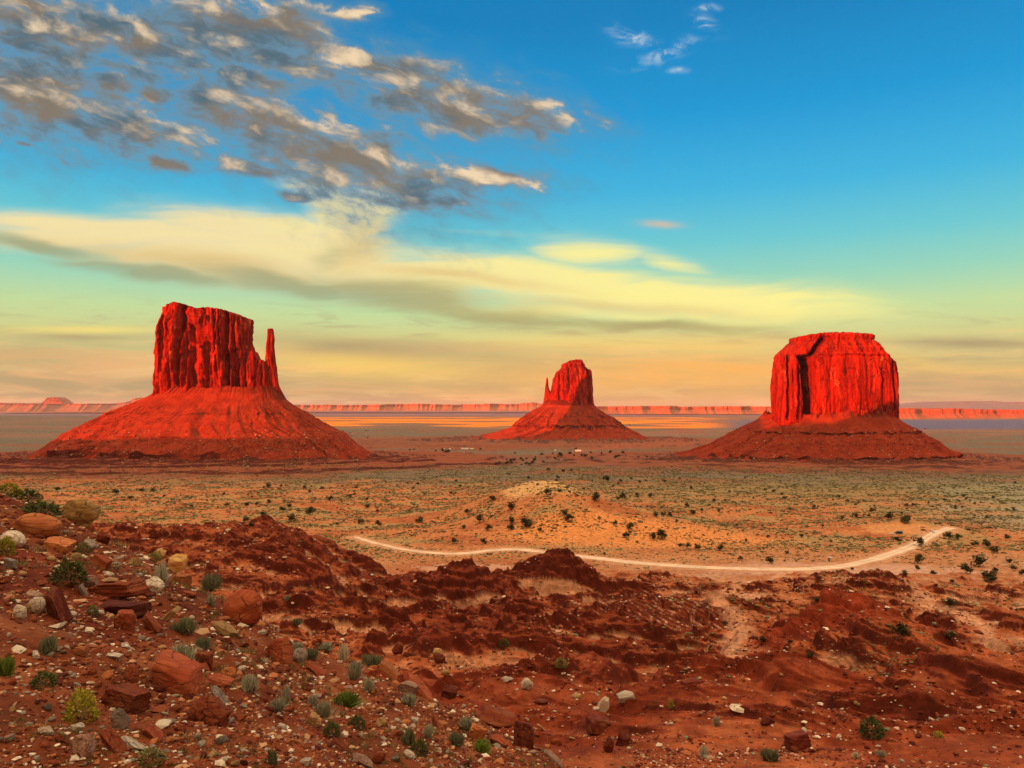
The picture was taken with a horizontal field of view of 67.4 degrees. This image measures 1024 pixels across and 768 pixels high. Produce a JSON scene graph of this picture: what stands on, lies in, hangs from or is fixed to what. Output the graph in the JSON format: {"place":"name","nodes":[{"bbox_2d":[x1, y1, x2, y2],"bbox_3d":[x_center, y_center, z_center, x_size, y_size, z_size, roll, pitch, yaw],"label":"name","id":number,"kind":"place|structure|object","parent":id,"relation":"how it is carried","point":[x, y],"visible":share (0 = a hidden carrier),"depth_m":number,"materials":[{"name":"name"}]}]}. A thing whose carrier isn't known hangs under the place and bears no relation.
{"place":"outdoors","nodes":[
{"label":"outdoors","id":0,"kind":"place"},
{"bbox_2d":[0,411,1023,767],"bbox_3d":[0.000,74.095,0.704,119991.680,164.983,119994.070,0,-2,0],"label":"ground","id":1,"kind":"structure","parent":0,"point":[990,447],"depth_m":197.51,"materials":[{"name":"soil"}]},
{"bbox_2d":[0,536,16,555],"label":"shrub","id":2,"kind":"object","parent":1,"relation":"on","point":[11,544],"visible":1,"depth_m":15.76,"materials":[{"name":"yellow plant"}]},
{"bbox_2d":[0,653,16,676],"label":"shrub","id":3,"kind":"object","parent":1,"relation":"on","point":[7,664],"visible":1,"depth_m":9.73,"materials":[{"name":"green plant"}]},
{"bbox_2d":[3,558,16,568],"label":"rock","id":4,"kind":"object","parent":1,"relation":"on","point":[11,563],"visible":0.94,"depth_m":14.87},
{"bbox_2d":[0,481,24,495],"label":"shrub","id":5,"kind":"object","parent":1,"relation":"on","point":[12,486],"visible":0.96,"depth_m":24.87,"materials":[{"name":"yellow plant"}]},
{"bbox_2d":[0,530,25,547],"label":"boulder","id":6,"kind":"object","parent":1,"relation":"on","point":[15,535],"visible":0.65,"depth_m":16.92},
{"bbox_2d":[13,604,26,619],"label":"rock","id":7,"kind":"object","parent":1,"relation":"on","point":[19,611],"visible":0.99,"depth_m":11.71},
{"bbox_2d":[12,488,43,501],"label":"shrub","id":8,"kind":"object","parent":1,"relation":"on","point":[30,495],"visible":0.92,"depth_m":25.09,"materials":[{"name":"green plant"}]},
{"bbox_2d":[9,513,62,536],"bbox_3d":[-12.782,3.811,20.639,1.237,0.718,0.928,4,-1,-11],"label":"boulder","id":9,"kind":"object","parent":1,"relation":"on","point":[33,524],"visible":0.77,"depth_m":20.34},
{"bbox_2d":[28,597,45,613],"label":"boulder","id":10,"kind":"object","parent":1,"relation":"on","point":[37,604],"visible":0.93,"depth_m":12.23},
{"bbox_2d":[20,499,65,516],"bbox_3d":[-13.717,3.618,22.382,1.303,0.555,1.294,1,-2,-33],"label":"shrub","id":11,"kind":"object","parent":1,"relation":"on","point":[53,506],"visible":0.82,"depth_m":22.33,"materials":[{"name":"green plant"}]},
{"bbox_2d":[28,670,58,689],"bbox_3d":[-5.915,3.716,9.692,0.352,0.242,0.371,0,-2,15],"label":"shrub","id":12,"kind":"object","parent":1,"relation":"on","point":[51,677],"visible":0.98,"depth_m":9.68,"materials":[{"name":"green plant"}]},
{"bbox_2d":[36,726,53,734],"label":"rock","id":13,"kind":"object","parent":1,"relation":"on","point":[46,730],"visible":1,"depth_m":8.06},
{"bbox_2d":[37,634,62,655],"bbox_3d":[-6.594,3.697,10.907,0.367,0.308,0.377,-1,-2,31],"label":"shrub","id":14,"kind":"object","parent":1,"relation":"on","point":[48,644],"visible":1,"depth_m":10.86,"materials":[{"name":"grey plant"}]},
{"bbox_2d":[44,587,72,621],"bbox_3d":[-7.440,3.683,12.590,0.212,0.662,0.398,-20,-5,0],"label":"boulder","id":15,"kind":"object","parent":1,"relation":"on","point":[56,606],"visible":0.83,"depth_m":12.50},
{"bbox_2d":[43,536,75,553],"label":"boulder","id":16,"kind":"object","parent":1,"relation":"on","point":[63,545],"visible":0.89,"depth_m":19.48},
{"bbox_2d":[47,555,89,585],"bbox_3d":[-8.837,3.714,15.307,0.754,0.609,0.716,1,-2,-33],"label":"shrub","id":17,"kind":"object","parent":1,"relation":"on","point":[63,569],"visible":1,"depth_m":15.27,"materials":[{"name":"green plant"}]},
{"bbox_2d":[0,397,141,411],"bbox_3d":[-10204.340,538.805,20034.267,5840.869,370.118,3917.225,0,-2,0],"label":"mesa","id":18,"kind":"structure","parent":1,"relation":"on","point":[22,407],"depth_m":18842.21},
{"bbox_2d":[41,397,73,403],"bbox_3d":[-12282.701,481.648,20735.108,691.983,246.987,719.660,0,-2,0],"label":"butte","id":19,"kind":"object","parent":18,"relation":"on","point":[56,400],"visible":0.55,"depth_m":20541.12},
{"bbox_2d":[74,646,86,655],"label":"rock","id":20,"kind":"object","parent":1,"relation":"on","point":[80,650],"visible":1,"depth_m":11.18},
{"bbox_2d":[62,498,99,528],"bbox_3d":[-13.607,4.136,24.276,1.108,1.096,0.831,0,3,8],"label":"boulder","id":21,"kind":"object","parent":1,"relation":"on","point":[83,512],"visible":0.81,"depth_m":24.01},
{"bbox_2d":[61,686,102,723],"bbox_3d":[-5.072,3.790,9.079,0.418,0.438,0.412,0,-2,1],"label":"shrub","id":22,"kind":"object","parent":1,"relation":"on","point":[88,703],"visible":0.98,"depth_m":9.04,"materials":[{"name":"yellow plant"}]},
{"bbox_2d":[75,541,90,553],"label":"shrub","id":23,"kind":"object","parent":1,"relation":"on","point":[81,546],"visible":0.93,"depth_m":19.96,"materials":[{"name":"green plant"}]},
{"bbox_2d":[72,733,96,756],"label":"boulder","id":24,"kind":"object","parent":1,"relation":"on","point":[83,745],"visible":0.9,"depth_m":7.98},
{"bbox_2d":[89,553,111,570],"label":"boulder","id":25,"kind":"object","parent":1,"relation":"on","point":[103,562],"visible":0.82,"depth_m":18.44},
{"bbox_2d":[96,532,110,543],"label":"rock","id":26,"kind":"object","parent":1,"relation":"on","point":[104,537],"visible":0.95,"depth_m":22.47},
{"bbox_2d":[99,729,126,753],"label":"boulder","id":27,"kind":"object","parent":1,"relation":"on","point":[112,741],"visible":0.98,"depth_m":8.30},
{"bbox_2d":[88,580,151,597],"bbox_3d":[-7.948,4.191,15.600,0.975,0.368,0.731,-8,-8,9],"label":"boulder","id":28,"kind":"object","parent":1,"relation":"on","point":[129,589],"visible":0.91,"depth_m":15.32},
{"bbox_2d":[110,708,130,729],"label":"boulder","id":29,"kind":"object","parent":1,"relation":"on","point":[120,718],"visible":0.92,"depth_m":8.96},
{"bbox_2d":[113,609,136,631],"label":"boulder","id":30,"kind":"object","parent":1,"relation":"on","point":[125,619],"visible":0.88,"depth_m":13.30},
{"bbox_2d":[100,683,151,714],"bbox_3d":[-5.123,4.188,10.170,0.541,0.400,0.406,8,4,4],"label":"boulder","id":31,"kind":"object","parent":1,"relation":"on","point":[133,699],"visible":0.84,"depth_m":10.04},
{"bbox_2d":[100,600,151,616],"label":"boulder","id":32,"kind":"object","parent":1,"relation":"on","point":[139,608],"visible":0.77,"depth_m":14.44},
{"bbox_2d":[124,664,138,683],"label":"boulder","id":33,"kind":"object","parent":1,"relation":"on","point":[131,674],"visible":0.86,"depth_m":11.09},
{"bbox_2d":[121,735,145,750],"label":"boulder","id":34,"kind":"object","parent":1,"relation":"on","point":[130,742],"visible":0.95,"depth_m":8.46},
{"bbox_2d":[137,746,167,767],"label":"shrub","id":35,"kind":"object","parent":1,"relation":"on","point":[160,753],"visible":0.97,"depth_m":8.33,"materials":[{"name":"green plant"}]},
{"bbox_2d":[141,720,163,742],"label":"boulder","id":36,"kind":"object","parent":1,"relation":"on","point":[149,728],"visible":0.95,"depth_m":8.97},
{"bbox_2d":[142,611,162,633],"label":"boulder","id":37,"kind":"object","parent":1,"relation":"on","point":[150,622],"visible":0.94,"depth_m":13.77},
{"bbox_2d":[145,576,164,592],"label":"boulder","id":38,"kind":"object","parent":1,"relation":"on","point":[156,584],"visible":0.74,"depth_m":16.88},
{"bbox_2d":[153,562,173,587],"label":"shrub","id":39,"kind":"object","parent":1,"relation":"on","point":[161,573],"visible":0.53,"depth_m":17.61,"materials":[{"name":"plant"}]},
{"bbox_2d":[160,605,180,621],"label":"boulder","id":40,"kind":"object","parent":1,"relation":"on","point":[171,613],"visible":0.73,"depth_m":15.18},
{"bbox_2d":[168,554,187,571],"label":"boulder","id":41,"kind":"object","parent":1,"relation":"on","point":[177,562],"visible":0.91,"depth_m":197.69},
{"bbox_2d":[151,649,205,696],"bbox_3d":[-5.075,4.412,11.587,0.960,0.554,0.720,14,-8,3],"label":"boulder","id":42,"kind":"object","parent":1,"relation":"on","point":[173,672],"visible":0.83,"depth_m":11.39,"materials":[{"name":"stone"}]},
{"bbox_2d":[173,574,191,586],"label":"rock","id":43,"kind":"object","parent":1,"relation":"on","point":[184,578],"visible":0.67,"depth_m":21.42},
{"bbox_2d":[169,615,199,634],"bbox_3d":[-6.195,4.563,14.537,0.548,0.361,0.534,-1,-2,23],"label":"shrub","id":44,"kind":"object","parent":1,"relation":"on","point":[187,625],"visible":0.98,"depth_m":14.49,"materials":[{"name":"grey plant"}]},
{"bbox_2d":[171,641,199,661],"bbox_3d":[-5.456,4.498,12.740,0.558,0.468,0.533,-2,-2,42],"label":"shrub","id":45,"kind":"object","parent":1,"relation":"on","point":[187,651],"visible":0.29,"depth_m":12.74,"materials":[{"name":"plant"}]},
{"bbox_2d":[27,302,373,460],"bbox_3d":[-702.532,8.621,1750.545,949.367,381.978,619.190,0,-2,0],"label":"butte","id":46,"kind":"object","parent":1,"relation":"on","point":[213,371],"visible":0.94,"depth_m":1666.25,"materials":[{"name":"red stone"}]},
{"bbox_2d":[195,635,212,649],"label":"shrub","id":47,"kind":"object","parent":1,"relation":"on","point":[202,642],"visible":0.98,"depth_m":13.76,"materials":[{"name":"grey plant"}]},
{"bbox_2d":[199,652,213,669],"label":"rock","id":48,"kind":"object","parent":1,"relation":"on","point":[206,657],"visible":0.73,"depth_m":13.07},
{"bbox_2d":[188,695,231,727],"bbox_3d":[-4.116,4.467,10.465,0.544,0.453,0.408,22,5,-2],"label":"boulder","id":49,"kind":"object","parent":1,"relation":"on","point":[209,710],"visible":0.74,"depth_m":10.34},
{"bbox_2d":[198,573,223,590],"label":"shrub","id":50,"kind":"object","parent":1,"relation":"on","point":[210,582],"visible":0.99,"depth_m":178.01,"materials":[{"name":"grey plant"}]},
{"bbox_2d":[206,673,234,686],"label":"boulder","id":51,"kind":"object","parent":1,"relation":"on","point":[219,680],"visible":0.95,"depth_m":12.36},
{"bbox_2d":[211,685,229,706],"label":"boulder","id":52,"kind":"object","parent":1,"relation":"on","point":[216,691],"visible":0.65,"depth_m":11.47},
{"bbox_2d":[212,620,240,637],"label":"boulder","id":53,"kind":"object","parent":1,"relation":"on","point":[224,628],"visible":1,"depth_m":16.12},
{"bbox_2d":[220,667,236,677],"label":"rock","id":54,"kind":"object","parent":1,"relation":"on","point":[230,671],"visible":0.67,"depth_m":12.88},
{"bbox_2d":[222,589,261,626],"bbox_3d":[-6.286,5.252,17.916,0.890,0.928,0.713,1,-2,-21],"label":"boulder","id":55,"kind":"object","parent":1,"relation":"on","point":[243,606],"visible":0.85,"depth_m":17.66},
{"bbox_2d":[237,673,260,695],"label":"shrub","id":56,"kind":"object","parent":1,"relation":"on","point":[249,684],"visible":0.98,"depth_m":12.58,"materials":[{"name":"plant"}]},
{"bbox_2d":[265,747,279,764],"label":"shrub","id":57,"kind":"object","parent":1,"relation":"on","point":[272,758],"visible":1,"depth_m":9.04,"materials":[{"name":"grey plant"}]},
{"bbox_2d":[270,696,288,712],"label":"shrub","id":58,"kind":"object","parent":1,"relation":"on","point":[278,705],"visible":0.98,"depth_m":12.23,"materials":[{"name":"plant"}]},
{"bbox_2d":[266,637,293,666],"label":"boulder","id":59,"kind":"object","parent":1,"relation":"on","point":[280,650],"visible":0.77,"depth_m":15.93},
{"bbox_2d":[0,494,563,767],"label":"grass","id":60,"kind":"structure","parent":1,"relation":"on","point":[217,669],"depth_m":13.61,"materials":[{"name":"plant"}]},
{"bbox_2d":[281,684,290,704],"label":"shrub","id":61,"kind":"object","parent":1,"relation":"on","point":[285,695],"visible":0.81,"depth_m":12.74,"materials":[{"name":"plant"}]},
{"bbox_2d":[293,647,307,663],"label":"rock","id":62,"kind":"object","parent":1,"relation":"on","point":[300,654],"visible":0.81,"depth_m":16.84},
{"bbox_2d":[308,712,320,726],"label":"rock","id":63,"kind":"object","parent":1,"relation":"on","point":[314,719],"visible":0.95,"depth_m":12.32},
{"bbox_2d":[306,662,329,680],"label":"boulder","id":64,"kind":"object","parent":1,"relation":"on","point":[316,669],"visible":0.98,"depth_m":16.72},
{"bbox_2d":[311,700,338,718],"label":"shrub","id":65,"kind":"object","parent":1,"relation":"on","point":[323,709],"visible":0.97,"depth_m":13.07,"materials":[{"name":"plant"}]},
{"bbox_2d":[323,720,341,736],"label":"shrub","id":66,"kind":"object","parent":1,"relation":"on","point":[332,726],"visible":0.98,"depth_m":12.23,"materials":[{"name":"green plant"}]},
{"bbox_2d":[330,737,350,752],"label":"boulder","id":67,"kind":"object","parent":1,"relation":"on","point":[338,744],"visible":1,"depth_m":11.84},
{"bbox_2d":[336,643,350,661],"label":"shrub","id":68,"kind":"object","parent":1,"relation":"on","point":[343,653],"visible":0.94,"depth_m":114.78,"materials":[{"name":"beige plant"}]},
{"bbox_2d":[330,688,368,708],"bbox_3d":[-3.093,5.881,14.350,0.677,0.334,0.851,-1,-2,33],"label":"shrub","id":69,"kind":"object","parent":1,"relation":"on","point":[349,699],"visible":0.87,"depth_m":14.28,"materials":[{"name":"green plant"}]},
{"bbox_2d":[343,659,364,679],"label":"shrub","id":70,"kind":"object","parent":1,"relation":"on","point":[355,671],"visible":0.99,"depth_m":16.98,"materials":[{"name":"plant"}]},
{"bbox_2d":[348,714,365,729],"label":"shrub","id":71,"kind":"object","parent":1,"relation":"on","point":[355,718],"visible":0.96,"depth_m":13.16,"materials":[{"name":"green plant"}]},
{"bbox_2d":[352,752,373,767],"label":"boulder","id":72,"kind":"object","parent":1,"relation":"on","point":[361,759],"visible":0.97,"depth_m":11.40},
{"bbox_2d":[359,678,376,691],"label":"shrub","id":73,"kind":"object","parent":1,"relation":"on","point":[369,684],"visible":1,"depth_m":16.26,"materials":[{"name":"plant"}]},
{"bbox_2d":[361,652,381,667],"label":"shrub","id":74,"kind":"object","parent":1,"relation":"on","point":[369,660],"visible":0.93,"depth_m":113.86,"materials":[{"name":"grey plant"}]},
{"bbox_2d":[372,751,385,763],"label":"rock","id":75,"kind":"object","parent":1,"relation":"on","point":[378,757],"visible":0.98,"depth_m":11.79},
{"bbox_2d":[378,660,400,680],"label":"boulder","id":76,"kind":"object","parent":1,"relation":"on","point":[390,671],"visible":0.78,"depth_m":90.07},
{"bbox_2d":[397,680,418,694],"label":"boulder","id":77,"kind":"object","parent":1,"relation":"on","point":[407,686],"visible":0.66,"depth_m":17.60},
{"bbox_2d":[400,728,416,745],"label":"shrub","id":78,"kind":"object","parent":1,"relation":"on","point":[408,736],"visible":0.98,"depth_m":13.24,"materials":[{"name":"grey plant"}]},
{"bbox_2d":[0,490,816,767],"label":"gravel","id":79,"kind":"structure","parent":1,"relation":"on","point":[162,724],"depth_m":12.81,"materials":[{"name":"gravel"}]},
{"bbox_2d":[400,692,418,706],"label":"shrub","id":80,"kind":"object","parent":1,"relation":"on","point":[408,699],"visible":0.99,"depth_m":16.45,"materials":[{"name":"plant"}]},
{"bbox_2d":[294,402,541,410],"bbox_3d":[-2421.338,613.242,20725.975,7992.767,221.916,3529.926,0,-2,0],"label":"mesa","id":81,"kind":"structure","parent":1,"relation":"on","point":[531,406],"depth_m":19395.69,"materials":[{"name":"stone"}]},
{"bbox_2d":[403,671,432,699],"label":"boulder","id":82,"kind":"object","parent":1,"relation":"on","point":[423,690],"visible":0.65,"depth_m":18.00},
{"bbox_2d":[409,737,428,756],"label":"shrub","id":83,"kind":"object","parent":1,"relation":"on","point":[421,745],"visible":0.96,"depth_m":12.98,"materials":[{"name":"green plant"}]},
{"bbox_2d":[441,684,457,699],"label":"rock","id":84,"kind":"object","parent":1,"relation":"on","point":[449,692],"visible":0.91,"depth_m":80.65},
{"bbox_2d":[448,729,466,746],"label":"shrub","id":85,"kind":"object","parent":1,"relation":"on","point":[455,739],"visible":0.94,"depth_m":14.45,"materials":[{"name":"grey plant"}]},
{"bbox_2d":[459,715,474,733],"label":"shrub","id":86,"kind":"object","parent":1,"relation":"on","point":[465,723],"visible":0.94,"depth_m":16.22,"materials":[{"name":"plant"}]},
{"bbox_2d":[468,722,486,739],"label":"rock","id":87,"kind":"object","parent":1,"relation":"on","point":[476,731],"visible":0.78,"depth_m":15.92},
{"bbox_2d":[471,737,492,754],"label":"shrub","id":88,"kind":"object","parent":1,"relation":"on","point":[481,746],"visible":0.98,"depth_m":14.87,"materials":[{"name":"green plant"}]},
{"bbox_2d":[55,417,930,476],"bbox_3d":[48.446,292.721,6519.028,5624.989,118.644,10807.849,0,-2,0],"label":"rubble","id":89,"kind":"object","parent":1,"relation":"on","point":[370,454],"visible":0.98,"depth_m":1582.58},
{"bbox_2d":[473,704,515,728],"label":"boulder","id":90,"kind":"object","parent":1,"relation":"on","point":[493,716],"visible":0.85,"depth_m":59.38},
{"bbox_2d":[490,733,512,748],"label":"boulder","id":91,"kind":"object","parent":1,"relation":"on","point":[497,738],"visible":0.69,"depth_m":16.14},
{"bbox_2d":[0,462,1023,676],"bbox_3d":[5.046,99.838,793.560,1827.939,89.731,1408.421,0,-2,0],"label":"scrub","id":92,"kind":"object","parent":1,"relation":"on","point":[411,510],"visible":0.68,"depth_m":716.36,"materials":[{"name":"green plant"}]},
{"bbox_2d":[513,721,533,749],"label":"boulder","id":93,"kind":"object","parent":1,"relation":"on","point":[523,734],"visible":0.81,"depth_m":16.52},
{"bbox_2d":[521,678,532,689],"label":"rock","id":94,"kind":"object","parent":1,"relation":"on","point":[526,683],"visible":1,"depth_m":80.62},
{"bbox_2d":[544,749,562,766],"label":"boulder","id":95,"kind":"object","parent":1,"relation":"on","point":[552,756],"visible":0.97,"depth_m":16.34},
{"bbox_2d":[91,521,1023,767],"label":"rubble","id":96,"kind":"object","parent":1,"relation":"on","point":[686,752],"visible":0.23,"depth_m":91.34,"materials":[{"name":"stone"}]},
{"bbox_2d":[471,359,646,439],"bbox_3d":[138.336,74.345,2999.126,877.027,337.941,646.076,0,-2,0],"label":"butte","id":97,"kind":"object","parent":1,"relation":"on","point":[568,401],"visible":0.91,"depth_m":2894.55,"materials":[{"name":"red stone"}]},
{"bbox_2d":[586,715,609,734],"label":"boulder","id":98,"kind":"object","parent":1,"relation":"on","point":[596,725],"visible":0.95,"depth_m":61.14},
{"bbox_2d":[597,696,608,712],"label":"rock","id":99,"kind":"object","parent":1,"relation":"on","point":[603,704],"visible":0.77,"depth_m":72.42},
{"bbox_2d":[603,736,613,752],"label":"rock","id":100,"kind":"object","parent":1,"relation":"on","point":[608,746],"visible":0.97,"depth_m":47.49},
{"bbox_2d":[616,729,630,745],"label":"rock","id":101,"kind":"object","parent":1,"relation":"on","point":[623,737],"visible":0.88,"depth_m":51.22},
{"bbox_2d":[616,690,634,702],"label":"rock","id":102,"kind":"object","parent":1,"relation":"on","point":[623,696],"visible":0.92,"depth_m":74.66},
{"bbox_2d":[596,406,770,413],"bbox_3d":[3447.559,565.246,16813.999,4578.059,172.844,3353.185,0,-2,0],"label":"mesa","id":103,"kind":"structure","parent":1,"relation":"on","point":[682,410],"depth_m":15537.44,"materials":[{"name":"stone"}]},
{"bbox_2d":[758,747,781,761],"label":"shrub","id":104,"kind":"object","parent":1,"relation":"on","point":[770,755],"visible":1,"depth_m":45.30,"materials":[{"name":"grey plant"}]},
{"bbox_2d":[783,731,812,752],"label":"boulder","id":105,"kind":"object","parent":1,"relation":"on","point":[795,741],"visible":0.87,"depth_m":50.08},
{"bbox_2d":[673,332,964,461],"bbox_3d":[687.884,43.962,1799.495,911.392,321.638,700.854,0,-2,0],"label":"butte","id":106,"kind":"object","parent":1,"relation":"on","point":[846,382],"visible":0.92,"depth_m":1701.27,"materials":[{"name":"red stone"}]},
{"bbox_2d":[857,714,887,739],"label":"shrub","id":107,"kind":"object","parent":1,"relation":"on","point":[864,727],"visible":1,"depth_m":55.37,"materials":[{"name":"green plant"}]},
{"bbox_2d":[890,621,908,639],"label":"juniper bush","id":108,"kind":"object","parent":1,"relation":"on","point":[901,628],"visible":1,"depth_m":112.86,"materials":[{"name":"green plant"}]},
{"bbox_2d":[899,408,1023,418],"bbox_3d":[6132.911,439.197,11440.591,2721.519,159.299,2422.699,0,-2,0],"label":"mesa","id":109,"kind":"structure","parent":1,"relation":"on","point":[912,413],"depth_m":10505.98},
{"bbox_2d":[968,555,987,566],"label":"juniper bush","id":110,"kind":"object","parent":1,"relation":"on","point":[979,560],"visible":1,"depth_m":370.41,"materials":[{"name":"green plant"}]},
{"bbox_2d":[980,570,998,583],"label":"juniper bush","id":111,"kind":"object","parent":1,"relation":"on","point":[991,575],"visible":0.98,"depth_m":322.68,"materials":[{"name":"green plant"}]},
{"bbox_2d":[0,0,1023,406],"label":"sky","id":112,"kind":"structure","parent":0,"point":[453,202],"materials":[{"name":"blue"}]},
{"bbox_2d":[352,527,957,571],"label":"road","id":113,"kind":"structure","parent":0,"point":[910,546],"depth_m":399.59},
{"bbox_2d":[899,401,1023,409],"bbox_3d":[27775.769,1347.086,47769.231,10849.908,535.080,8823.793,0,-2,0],"label":"mountain","id":114,"kind":"structure","parent":0,"point":[981,405],"depth_m":44842.12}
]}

